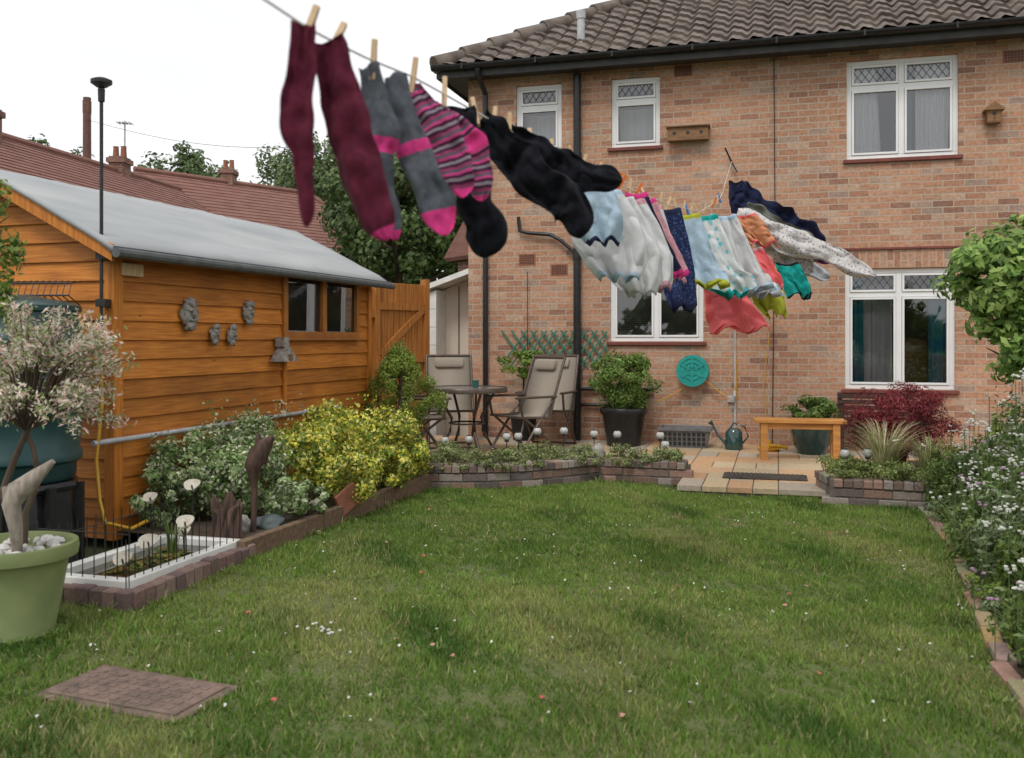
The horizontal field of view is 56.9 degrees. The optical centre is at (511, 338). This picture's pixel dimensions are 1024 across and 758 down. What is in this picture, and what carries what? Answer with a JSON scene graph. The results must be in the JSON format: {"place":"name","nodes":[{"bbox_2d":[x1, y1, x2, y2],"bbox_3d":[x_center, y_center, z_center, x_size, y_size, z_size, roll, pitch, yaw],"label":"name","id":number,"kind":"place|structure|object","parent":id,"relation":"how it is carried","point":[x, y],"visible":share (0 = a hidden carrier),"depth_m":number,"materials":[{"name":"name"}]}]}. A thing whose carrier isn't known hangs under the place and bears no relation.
{"place":"outdoors","nodes":[
{"label":"outdoors","id":0,"kind":"place"},
{"bbox_2d":[37,498,254,612],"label":"garden pond","id":1,"kind":"structure","parent":0,"point":[101,578],"depth_m":5.10,"materials":[{"name":"brick"}]},
{"bbox_2d":[0,0,608,279],"label":"sky","id":2,"kind":"structure","parent":0,"point":[210,72],"materials":[{"name":"white"}]},
{"bbox_2d":[85,486,973,614],"bbox_3d":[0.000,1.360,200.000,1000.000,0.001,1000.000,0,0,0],"label":"ground","id":3,"kind":"structure","parent":0,"point":[109,545],"depth_m":6.26,"materials":[{"name":"brown soil"}]},
{"bbox_2d":[0,295,85,562],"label":"water butt","id":4,"kind":"object","parent":3,"relation":"on","point":[60,496],"visible":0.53,"depth_m":5.37,"materials":[{"name":"teal plastic"}]},
{"bbox_2d":[136,140,214,175],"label":"broadleaf tree","id":5,"kind":"object","parent":3,"relation":"on","point":[190,162],"visible":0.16,"depth_m":50.99,"materials":[{"name":"green plant"}]},
{"bbox_2d":[0,169,395,540],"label":"garden shed","id":6,"kind":"structure","parent":3,"relation":"on","point":[311,298],"depth_m":6.84,"materials":[{"name":"orange wood"}]},
{"bbox_2d":[90,77,112,342],"bbox_3d":[-2.600,-0.728,5.997,0.130,1.855,0.165,0,0,0],"label":"solar pole lamp","id":7,"kind":"object","parent":6,"relation":"attached to","point":[101,84],"visible":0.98,"depth_m":5.97,"materials":[{"name":"black metal"}]},
{"bbox_2d":[79,321,147,530],"bbox_3d":[-2.507,0.540,5.872,0.434,1.304,0.168,0,0,0],"label":"garden hose","id":8,"kind":"object","parent":6,"relation":"attached to","point":[97,474],"visible":0.67,"depth_m":5.85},
{"bbox_2d":[280,277,362,339],"bbox_3d":[-1.715,-0.287,8.621,0.063,0.605,1.410,0,0,18],"label":"shed window frame","id":9,"kind":"structure","parent":6,"relation":"in","point":[322,334],"depth_m":8.60,"materials":[{"name":"wood"}]},
{"bbox_2d":[250,143,283,185],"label":"broadleaf tree","id":10,"kind":"object","parent":3,"relation":"on","point":[267,175],"visible":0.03,"depth_m":49.51,"materials":[{"name":"green plant"}]},
{"bbox_2d":[120,464,430,555],"bbox_3d":[-1.531,1.284,7.665,1.071,0.152,3.818,0,0,18],"label":"raised bed","id":11,"kind":"object","parent":3,"relation":"on","point":[295,527],"visible":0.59,"depth_m":6.54,"materials":[{"name":"soil"}]},
{"bbox_2d":[209,491,243,538],"bbox_3d":[-1.777,1.141,5.902,0.264,0.379,0.221,0,0,0],"label":"tree stump ornament","id":12,"kind":"object","parent":11,"relation":"on","point":[229,506],"visible":0.62,"depth_m":5.84,"materials":[{"name":"wood"}]},
{"bbox_2d":[128,404,328,529],"bbox_3d":[-1.905,0.869,6.704,1.243,0.746,1.436,0,0,0],"label":"variegated euonymus bush","id":13,"kind":"object","parent":11,"relation":"on","point":[217,469],"visible":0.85,"depth_m":6.34,"materials":[{"name":"green plant"}]},
{"bbox_2d":[244,433,273,532],"bbox_3d":[-1.617,0.930,6.052,0.191,0.642,0.126,0,0,0],"label":"driftwood sculpture","id":14,"kind":"object","parent":11,"relation":"on","point":[257,459],"visible":0.99,"depth_m":6.03,"materials":[{"name":"wood"}]},
{"bbox_2d":[259,398,433,503],"bbox_3d":[-1.320,0.866,7.650,1.278,0.759,1.861,0,0,0],"label":"golden euonymus bush","id":15,"kind":"object","parent":11,"relation":"on","point":[325,460],"visible":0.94,"depth_m":7.43,"materials":[{"name":"yellow plant"}]},
{"bbox_2d":[196,393,390,449],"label":"euonymus shoots","id":16,"kind":"object","parent":15,"relation":"attached to","point":[283,411],"visible":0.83,"depth_m":7.43,"materials":[{"name":"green plant"}]},
{"bbox_2d":[360,338,449,459],"bbox_3d":[-1.121,0.631,9.501,0.875,1.277,0.864,0,0,-44],"label":"potted dwarf conifer","id":17,"kind":"object","parent":11,"relation":"on","point":[400,356],"visible":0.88,"depth_m":9.40,"materials":[{"name":"green plant"}]},
{"bbox_2d":[270,131,350,204],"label":"broadleaf tree","id":18,"kind":"object","parent":3,"relation":"on","point":[286,173],"visible":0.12,"depth_m":46.25,"materials":[{"name":"green plant"}]},
{"bbox_2d":[317,150,462,284],"bbox_3d":[-3.059,-2.137,24.992,4.246,6.993,3.918,0,0,0],"label":"broadleaf tree","id":19,"kind":"object","parent":3,"relation":"on","point":[387,260],"visible":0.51,"depth_m":24.05,"materials":[{"name":"green plant"}]},
{"bbox_2d":[430,269,467,435],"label":"outbuilding","id":20,"kind":"structure","parent":3,"relation":"on","point":[448,314],"depth_m":12.82,"materials":[{"name":"white paint"}]},
{"bbox_2d":[263,0,737,214],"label":"washing line","id":21,"kind":"object","parent":3,"relation":"on","point":[313,16],"visible":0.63,"depth_m":2.51,"materials":[{"name":"fabric"}]},
{"bbox_2d":[279,20,316,226],"bbox_3d":[-0.417,-0.419,1.850,0.072,0.402,0.036,0,0,7],"label":"knee sock","id":22,"kind":"object","parent":21,"relation":"hanging from","point":[296,120],"visible":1,"depth_m":1.85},
{"bbox_2d":[315,33,394,240],"bbox_3d":[-0.323,-0.406,1.906,0.167,0.418,0.064,0,0,14],"label":"knee sock","id":23,"kind":"object","parent":21,"relation":"hanging from","point":[347,119],"visible":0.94,"depth_m":1.90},
{"bbox_2d":[358,61,401,240],"bbox_3d":[-0.301,-0.425,2.146,0.100,0.406,0.048,0,0,0],"label":"knee sock","id":24,"kind":"object","parent":21,"relation":"hanging from","point":[385,128],"visible":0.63,"depth_m":2.14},
{"bbox_2d":[385,71,455,235],"bbox_3d":[-0.213,-0.429,2.198,0.164,0.382,0.050,0,0,-10],"label":"knee sock","id":25,"kind":"object","parent":21,"relation":"hanging from","point":[434,193],"visible":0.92,"depth_m":2.19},
{"bbox_2d":[411,83,474,197],"bbox_3d":[-0.181,-0.496,2.360,0.172,0.290,0.050,0,0,-13],"label":"knee sock","id":26,"kind":"object","parent":21,"relation":"hanging from","point":[440,126],"visible":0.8,"depth_m":2.36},
{"bbox_2d":[437,101,492,200],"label":"knee sock","id":27,"kind":"object","parent":21,"relation":"hanging from","point":[476,140],"visible":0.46,"depth_m":2.50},
{"bbox_2d":[447,105,507,257],"bbox_3d":[-0.099,-0.447,2.685,0.177,0.438,0.079,0,0,6],"label":"knee sock","id":28,"kind":"object","parent":21,"relation":"hanging from","point":[485,222],"visible":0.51,"depth_m":2.67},
{"bbox_2d":[478,109,593,238],"bbox_3d":[0.052,-0.504,2.897,0.399,0.395,0.099,0,0,3],"label":"knee sock","id":29,"kind":"object","parent":21,"relation":"hanging from","point":[527,172],"visible":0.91,"depth_m":2.89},
{"bbox_2d":[511,125,622,191],"bbox_3d":[0.162,-0.601,3.152,0.415,0.230,0.084,0,0,0],"label":"knee sock","id":30,"kind":"object","parent":21,"relation":"hanging from","point":[582,174],"visible":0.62,"depth_m":3.13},
{"bbox_2d":[580,190,622,246],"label":"underwear briefs","id":31,"kind":"object","parent":21,"relation":"hanging from","point":[607,226],"visible":0.48,"depth_m":3.94,"materials":[{"name":"blue fabric"}]},
{"bbox_2d":[571,189,647,283],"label":"underwear briefs","id":32,"kind":"object","parent":21,"relation":"hanging from","point":[626,259],"visible":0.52,"depth_m":4.19,"materials":[{"name":"white fabric"}]},
{"bbox_2d":[606,196,662,298],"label":"underwear briefs","id":33,"kind":"object","parent":21,"relation":"hanging from","point":[648,281],"visible":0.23,"depth_m":4.47,"materials":[{"name":"white fabric"}]},
{"bbox_2d":[636,198,672,293],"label":"underwear briefs","id":34,"kind":"object","parent":21,"relation":"hanging from","point":[667,273],"visible":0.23,"depth_m":4.74,"materials":[{"name":"white fabric"}]},
{"bbox_2d":[663,207,696,312],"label":"spotted shorts","id":35,"kind":"object","parent":21,"relation":"hanging from","point":[684,295],"visible":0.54,"depth_m":6.10,"materials":[{"name":"blue fabric"}]},
{"bbox_2d":[683,213,729,289],"bbox_3d":[1.348,-0.629,6.799,0.465,0.557,0.096,0,0,-6],"label":"pale blue top","id":36,"kind":"object","parent":21,"relation":"hanging from","point":[709,273],"visible":0.54,"depth_m":6.79,"materials":[{"name":"fabric"}]},
{"bbox_2d":[687,214,758,300],"bbox_3d":[1.655,-0.639,7.407,0.570,0.683,0.131,0,0,-3],"label":"white tee shirt","id":37,"kind":"object","parent":21,"relation":"hanging from","point":[743,283],"visible":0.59,"depth_m":7.39,"materials":[{"name":"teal fabric"}]},
{"bbox_2d":[704,289,770,334],"bbox_3d":[1.822,-0.249,7.601,0.561,0.440,0.121,0,0,0],"label":"coral skirt","id":38,"kind":"object","parent":21,"relation":"hanging from","point":[743,315],"visible":0.75,"depth_m":7.59,"materials":[{"name":"fabric"}]},
{"bbox_2d":[711,214,773,292],"bbox_3d":[1.923,-0.709,7.911,0.534,0.671,0.149,0,0,0],"label":"white tee shirt","id":39,"kind":"object","parent":21,"relation":"hanging from","point":[737,239],"visible":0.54,"depth_m":7.88,"materials":[{"name":"fabric"}]},
{"bbox_2d":[729,213,779,248],"bbox_3d":[2.323,-1.026,9.013,0.512,0.341,0.160,0,0,0],"label":"peach top","id":40,"kind":"object","parent":21,"relation":"hanging from","point":[755,229],"visible":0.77,"depth_m":8.99,"materials":[{"name":"fabric"}]},
{"bbox_2d":[729,181,825,241],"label":"navy trousers","id":41,"kind":"object","parent":21,"relation":"hanging from","point":[746,192],"visible":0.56,"depth_m":10.19,"materials":[{"name":"fabric"}]},
{"bbox_2d":[775,262,812,299],"bbox_3d":[2.691,-0.547,9.010,0.372,0.370,0.115,0,0,0],"label":"teal vest","id":42,"kind":"object","parent":21,"relation":"hanging from","point":[794,278],"visible":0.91,"depth_m":8.99,"materials":[{"name":"fabric"}]},
{"bbox_2d":[737,208,875,277],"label":"patterned pyjama trousers","id":43,"kind":"object","parent":21,"relation":"hanging from","point":[794,242],"visible":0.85,"depth_m":9.18,"materials":[{"name":"fabric"}]},
{"bbox_2d":[0,476,1023,757],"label":"lawn turf","id":44,"kind":"structure","parent":3,"relation":"on","point":[466,698],"depth_m":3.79,"materials":[{"name":"plant"}]},
{"bbox_2d":[0,179,27,330],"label":"garden shrub","id":45,"kind":"object","parent":44,"relation":"on","point":[15,245],"visible":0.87,"depth_m":4.76,"materials":[{"name":"green plant"}]},
{"bbox_2d":[0,293,139,645],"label":"potted dappled willow","id":46,"kind":"object","parent":44,"relation":"on","point":[32,576],"visible":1,"depth_m":4.25,"materials":[{"name":"white plant"}]},
{"bbox_2d":[1,459,55,551],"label":"driftwood branch","id":47,"kind":"object","parent":46,"relation":"in","point":[16,493],"visible":0.92,"depth_m":4.13,"materials":[{"name":"wood"}]},
{"bbox_2d":[32,665,240,723],"bbox_3d":[-1.420,1.337,3.580,0.680,0.025,0.360,0,0,21],"label":"drain cover","id":48,"kind":"object","parent":44,"relation":"on","point":[165,695],"visible":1,"depth_m":3.55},
{"bbox_2d":[422,455,693,489],"bbox_3d":[0.368,1.245,8.932,2.710,0.231,1.075,0,0,0],"label":"curved brick planter","id":49,"kind":"object","parent":3,"relation":"on","point":[664,472],"visible":0.72,"depth_m":8.65,"materials":[{"name":"brick"}]},
{"bbox_2d":[427,440,685,470],"bbox_3d":[0.390,1.068,8.849,2.469,0.255,0.966,0,0,0],"label":"rockery ground cover","id":50,"kind":"object","parent":49,"relation":"on","point":[450,450],"visible":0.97,"depth_m":8.79,"materials":[{"name":"green plant"}]},
{"bbox_2d":[468,38,1023,450],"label":"walls","id":51,"kind":"structure","parent":3,"relation":"on","point":[979,186],"depth_m":11.27,"materials":[{"name":"brick"}]},
{"bbox_2d":[517,84,561,147],"bbox_3d":[0.357,-2.803,12.094,0.600,0.865,0.073,0,0,16],"label":"window frame","id":52,"kind":"object","parent":51,"relation":"attached to","point":[534,107],"visible":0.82,"depth_m":12.05,"materials":[{"name":"white plastic"}]},
{"bbox_2d":[501,330,607,366],"bbox_3d":[0.523,0.125,11.931,1.388,0.463,0.027,0,0,16],"label":"diamond trellis","id":53,"kind":"object","parent":51,"relation":"attached to","point":[559,342],"visible":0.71,"depth_m":11.91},
{"bbox_2d":[475,68,774,443],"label":"drainpipes","id":54,"kind":"object","parent":51,"relation":"attached to","point":[573,250],"visible":0.73,"depth_m":11.78,"materials":[{"name":"black plastic"}]},
{"bbox_2d":[612,76,659,147],"bbox_3d":[1.547,-2.803,11.759,0.605,0.865,0.073,0,0,16],"label":"window frame","id":55,"kind":"object","parent":51,"relation":"attached to","point":[630,101],"visible":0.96,"depth_m":11.74,"materials":[{"name":"white plastic"}]},
{"bbox_2d":[619,84,653,141],"bbox_3d":[1.720,-2.803,12.376,0.665,0.925,1.180,0,0,16],"label":"room","id":56,"kind":"object","parent":51,"relation":"attached to","point":[635,92],"visible":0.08,"depth_m":12.58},
{"bbox_2d":[621,109,653,141],"bbox_3d":[1.630,-2.665,12.079,0.480,0.530,0.032,0,0,16],"label":"curtain","id":57,"kind":"object","parent":56,"relation":"in","point":[637,125],"visible":0.55,"depth_m":12.10,"materials":[{"name":"fabric"}]},
{"bbox_2d":[611,282,702,341],"bbox_3d":[1.792,-0.380,11.690,1.143,0.840,0.073,0,0,16],"label":"window frame","id":58,"kind":"object","parent":51,"relation":"attached to","point":[656,336],"visible":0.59,"depth_m":11.66,"materials":[{"name":"white plastic"}]},
{"bbox_2d":[618,286,696,334],"bbox_3d":[1.815,-0.395,11.757,1.050,0.770,0.020,0,0,16],"label":"blind","id":59,"kind":"object","parent":58,"relation":"attached to","point":[629,307],"visible":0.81,"depth_m":11.79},
{"bbox_2d":[618,285,696,333],"bbox_3d":[1.966,-0.380,12.306,1.203,0.900,1.180,0,0,16],"label":"room","id":60,"kind":"object","parent":51,"relation":"attached to","point":[651,317],"visible":0.08,"depth_m":12.91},
{"bbox_2d":[666,124,710,142],"bbox_3d":[2.132,-2.478,11.429,0.520,0.175,0.180,0,0,16],"label":"wooden nest box","id":61,"kind":"object","parent":51,"relation":"attached to","point":[688,133],"visible":1,"depth_m":11.37,"materials":[{"name":"brown wood"}]},
{"bbox_2d":[676,355,708,386],"bbox_3d":[2.182,0.390,11.403,0.380,0.380,0.142,0,0,16],"label":"hose reel","id":62,"kind":"object","parent":51,"relation":"attached to","point":[692,370],"visible":1,"depth_m":11.34,"materials":[{"name":"teal plastic"}]},
{"bbox_2d":[436,24,1023,102],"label":"soffit fascia","id":63,"kind":"structure","parent":51,"relation":"attached to","point":[457,82],"depth_m":11.12,"materials":[{"name":"paint"}]},
{"bbox_2d":[430,16,1023,71],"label":"gutter","id":64,"kind":"object","parent":63,"relation":"attached to","point":[788,39],"visible":1,"depth_m":10.93,"materials":[{"name":"black plastic"}]},
{"bbox_2d":[443,0,1023,63],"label":"roof tiles front","id":65,"kind":"object","parent":51,"relation":"on","point":[643,23],"visible":0.97,"depth_m":11.74,"materials":[{"name":"tile"}]},
{"bbox_2d":[429,0,634,73],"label":"hip ridge tiles","id":66,"kind":"object","parent":65,"relation":"on","point":[544,26],"visible":0.59,"depth_m":12.55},
{"bbox_2d":[519,49,1023,274],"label":"airbricks","id":67,"kind":"object","parent":51,"relation":"attached to","point":[1011,56],"visible":1,"depth_m":11.54,"materials":[{"name":"brick"}]},
{"bbox_2d":[836,248,953,268],"bbox_3d":[4.462,-0.920,10.884,1.380,0.210,0.045,0,0,16],"label":"lintel course","id":68,"kind":"object","parent":51,"relation":"attached to","point":[905,258],"visible":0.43,"depth_m":10.85,"materials":[{"name":"brick"}]},
{"bbox_2d":[845,267,954,389],"bbox_3d":[4.476,-0.110,10.934,1.180,1.400,0.073,0,0,16],"label":"window frame","id":69,"kind":"object","parent":51,"relation":"attached to","point":[898,293],"visible":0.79,"depth_m":10.91,"materials":[{"name":"white plastic"}]},
{"bbox_2d":[850,277,863,381],"bbox_3d":[4.052,-0.115,11.126,0.180,1.330,0.032,0,0,16],"label":"curtain","id":70,"kind":"object","parent":69,"relation":"hanging from","point":[857,347],"visible":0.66,"depth_m":11.12,"materials":[{"name":"fabric"}]},
{"bbox_2d":[863,275,927,382],"bbox_3d":[4.650,-0.110,11.550,1.240,1.460,1.180,0,0,16],"label":"room","id":71,"kind":"object","parent":69,"relation":"in","point":[915,318],"depth_m":12.03,"materials":[{"name":"black"}]},
{"bbox_2d":[863,284,891,381],"bbox_3d":[4.379,-0.050,11.325,0.340,1.200,0.032,0,0,16],"label":"curtain","id":72,"kind":"object","parent":71,"relation":"hanging from","point":[877,327],"visible":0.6,"depth_m":11.32,"materials":[{"name":"fabric"}]},
{"bbox_2d":[904,338,926,382],"bbox_3d":[4.881,0.275,11.579,0.350,0.550,0.200,0,0,16],"label":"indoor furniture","id":73,"kind":"object","parent":71,"relation":"in","point":[915,359],"visible":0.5,"depth_m":11.47,"materials":[{"name":"brown wood"}]},
{"bbox_2d":[928,275,945,382],"bbox_3d":[4.919,-0.115,10.882,0.220,1.330,0.032,0,0,16],"label":"curtain","id":74,"kind":"object","parent":69,"relation":"hanging from","point":[936,340],"visible":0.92,"depth_m":10.89,"materials":[{"name":"fabric"}]},
{"bbox_2d":[847,54,957,159],"bbox_3d":[4.501,-2.658,10.927,1.197,1.155,0.073,0,0,16],"label":"window frame","id":75,"kind":"object","parent":51,"relation":"attached to","point":[901,85],"visible":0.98,"depth_m":10.90,"materials":[{"name":"white plastic"}]},
{"bbox_2d":[851,68,880,155],"bbox_3d":[4.166,-2.665,11.105,0.330,1.130,0.031,0,0,16],"label":"curtain","id":76,"kind":"object","parent":75,"relation":"hanging from","point":[866,126],"visible":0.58,"depth_m":11.11,"materials":[{"name":"fabric"}]},
{"bbox_2d":[915,63,948,149],"bbox_3d":[4.869,-2.665,10.917,0.386,1.130,0.032,0,0,16],"label":"curtain","id":77,"kind":"object","parent":75,"relation":"hanging from","point":[931,117],"visible":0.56,"depth_m":10.92,"materials":[{"name":"fabric"}]},
{"bbox_2d":[877,65,948,151],"bbox_3d":[4.674,-2.658,11.543,1.257,1.215,1.180,0,0,16],"label":"room","id":78,"kind":"object","parent":51,"relation":"attached to","point":[887,111],"visible":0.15,"depth_m":12.10,"materials":[{"name":"grey"}]},
{"bbox_2d":[814,460,934,509],"bbox_3d":[3.555,1.245,8.159,2.090,0.230,1.683,0,0,0],"label":"brick planter","id":79,"kind":"object","parent":3,"relation":"on","point":[867,492],"visible":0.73,"depth_m":7.54,"materials":[{"name":"brick"}]},
{"bbox_2d":[841,419,936,478],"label":"ornamental feather grass","id":80,"kind":"object","parent":79,"relation":"on","point":[881,450],"depth_m":7.69,"materials":[{"name":"beige plant"}]},
{"bbox_2d":[815,451,975,488],"bbox_3d":[3.154,1.074,7.752,1.291,0.269,0.685,0,0,24],"label":"planter ground cover","id":81,"kind":"object","parent":79,"relation":"on","point":[856,467],"visible":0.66,"depth_m":7.64,"materials":[{"name":"green plant"}]},
{"bbox_2d":[838,380,963,467],"bbox_3d":[3.423,0.787,8.288,1.014,0.839,0.849,0,0,0],"label":"red japanese maple","id":82,"kind":"object","parent":79,"relation":"on","point":[923,410],"visible":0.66,"depth_m":8.12,"materials":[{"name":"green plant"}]},
{"bbox_2d":[918,506,1023,717],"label":"brick lawn edging","id":83,"kind":"object","parent":3,"relation":"on","point":[1011,678],"visible":0.46,"depth_m":4.02,"materials":[{"name":"brick"}]},
{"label":"walls","id":84,"kind":"object","parent":3,"relation":"on","visible":0},
{"bbox_2d":[0,138,211,212],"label":"roof","id":85,"kind":"structure","parent":84,"relation":"on","point":[86,174],"depth_m":26.02,"materials":[{"name":"red tile"}]},
{"bbox_2d":[2,132,182,190],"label":"ridge","id":86,"kind":"structure","parent":85,"relation":"on","point":[66,154],"depth_m":27.23,"materials":[{"name":"red tile"}]},
{"bbox_2d":[0,139,212,213],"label":"tile courses","id":87,"kind":"object","parent":85,"relation":"on","point":[87,175],"visible":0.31,"depth_m":26.11,"materials":[{"name":"tile"}]},
{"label":"walls","id":88,"kind":"object","parent":3,"relation":"on","visible":0},
{"bbox_2d":[133,170,403,266],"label":"roof","id":89,"kind":"structure","parent":88,"relation":"on","point":[264,214],"depth_m":35.38,"materials":[{"name":"red tile"}]},
{"bbox_2d":[133,166,324,204],"bbox_3d":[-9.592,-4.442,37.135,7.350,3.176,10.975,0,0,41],"label":"ridge","id":90,"kind":"structure","parent":89,"relation":"on","point":[198,177],"depth_m":35.26,"materials":[{"name":"red tile"}]},
{"bbox_2d":[136,172,341,250],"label":"tile courses","id":91,"kind":"object","parent":89,"relation":"on","point":[251,205],"visible":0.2,"depth_m":35.33,"materials":[{"name":"tile"}]},
{"bbox_2d":[422,435,994,497],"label":"patio","id":92,"kind":"structure","parent":0,"point":[711,463],"depth_m":9.52,"materials":[{"name":"stone"}]},
{"bbox_2d":[372,279,429,440],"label":"wooden gate","id":93,"kind":"structure","parent":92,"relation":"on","point":[400,311],"depth_m":11.70,"materials":[{"name":"wood"}]},
{"bbox_2d":[425,354,476,448],"bbox_3d":[-0.727,0.737,11.197,0.596,1.084,0.695,0,0,-8],"label":"folding patio chair","id":94,"kind":"object","parent":92,"relation":"on","point":[448,369],"visible":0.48,"depth_m":11.44,"materials":[{"name":"fabric"}]},
{"bbox_2d":[425,385,507,451],"bbox_3d":[-0.500,0.907,10.400,0.910,0.744,0.910,0,0,0],"label":"round patio table","id":95,"kind":"object","parent":92,"relation":"on","point":[454,390],"visible":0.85,"depth_m":10.23,"materials":[{"name":"metal"}]},
{"bbox_2d":[495,349,543,440],"bbox_3d":[0.172,0.698,11.819,0.765,1.144,0.365,0,0,0],"label":"potted plant","id":96,"kind":"object","parent":92,"relation":"on","point":[526,356],"visible":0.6,"depth_m":11.74,"materials":[{"name":"green plant"}]},
{"bbox_2d":[485,356,565,455],"bbox_3d":[0.157,0.737,10.379,0.695,1.084,0.596,0,0,-38],"label":"folding patio chair","id":97,"kind":"object","parent":92,"relation":"on","point":[539,398],"visible":0.85,"depth_m":10.47,"materials":[{"name":"fabric"}]},
{"bbox_2d":[515,354,578,448],"bbox_3d":[0.436,0.737,11.245,0.596,1.084,0.695,0,0,20],"label":"folding patio chair","id":98,"kind":"object","parent":92,"relation":"on","point":[564,403],"visible":0.56,"depth_m":11.37,"materials":[{"name":"fabric"}]},
{"bbox_2d":[587,349,663,446],"bbox_3d":[1.303,0.692,11.239,0.794,1.156,0.888,0,0,-21],"label":"potted bush","id":99,"kind":"object","parent":92,"relation":"on","point":[624,413],"visible":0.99,"depth_m":11.06,"materials":[{"name":"green plant"}]},
{"bbox_2d":[657,425,713,447],"bbox_3d":[2.042,1.155,11.111,0.620,0.230,0.400,0,0,16],"label":"plastic basket","id":100,"kind":"object","parent":92,"relation":"on","point":[685,436],"visible":0.94,"depth_m":10.96,"materials":[{"name":"plastic"}]},
{"bbox_2d":[753,417,846,459],"bbox_3d":[3.002,1.055,9.875,0.920,0.430,0.280,0,0,11],"label":"wooden bench","id":101,"kind":"object","parent":92,"relation":"on","point":[832,425],"visible":0.89,"depth_m":9.79,"materials":[{"name":"brown wood"}]},
{"bbox_2d":[780,394,841,454],"bbox_3d":[3.323,0.941,10.402,0.560,0.658,0.560,0,0,-21],"label":"glazed plant pot","id":102,"kind":"object","parent":92,"relation":"on","point":[810,442],"visible":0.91,"depth_m":10.27,"materials":[{"name":"teal ceramic"}]},
{"bbox_2d":[837,392,921,450],"bbox_3d":[4.098,0.945,10.558,0.850,0.650,0.410,0,0,16],"label":"slatted garden seat","id":103,"kind":"object","parent":92,"relation":"on","point":[840,401],"visible":0.23,"depth_m":10.72,"materials":[{"name":"brown wood"}]},
{"bbox_2d":[935,510,1023,704],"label":"flower bed soil","id":104,"kind":"structure","parent":0,"point":[1019,670],"depth_m":4.18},
{"bbox_2d":[892,368,1023,660],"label":"white border flowers","id":105,"kind":"object","parent":104,"relation":"on","point":[1008,511],"visible":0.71,"depth_m":5.45,"materials":[{"name":"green plant"}]},
{"bbox_2d":[922,383,1023,748],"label":"flower border plants","id":106,"kind":"object","parent":104,"relation":"on","point":[995,588],"visible":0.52,"depth_m":5.47,"materials":[{"name":"green plant"}]},
{"bbox_2d":[925,398,1023,607],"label":"flower border shrubs","id":107,"kind":"object","parent":104,"relation":"on","point":[987,514],"visible":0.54,"depth_m":5.30,"materials":[{"name":"green plant"}]},
{"bbox_2d":[929,212,1023,383],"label":"fruit tree","id":108,"kind":"object","parent":104,"relation":"on","point":[997,291],"visible":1,"depth_m":5.80,"materials":[{"name":"green plant"}]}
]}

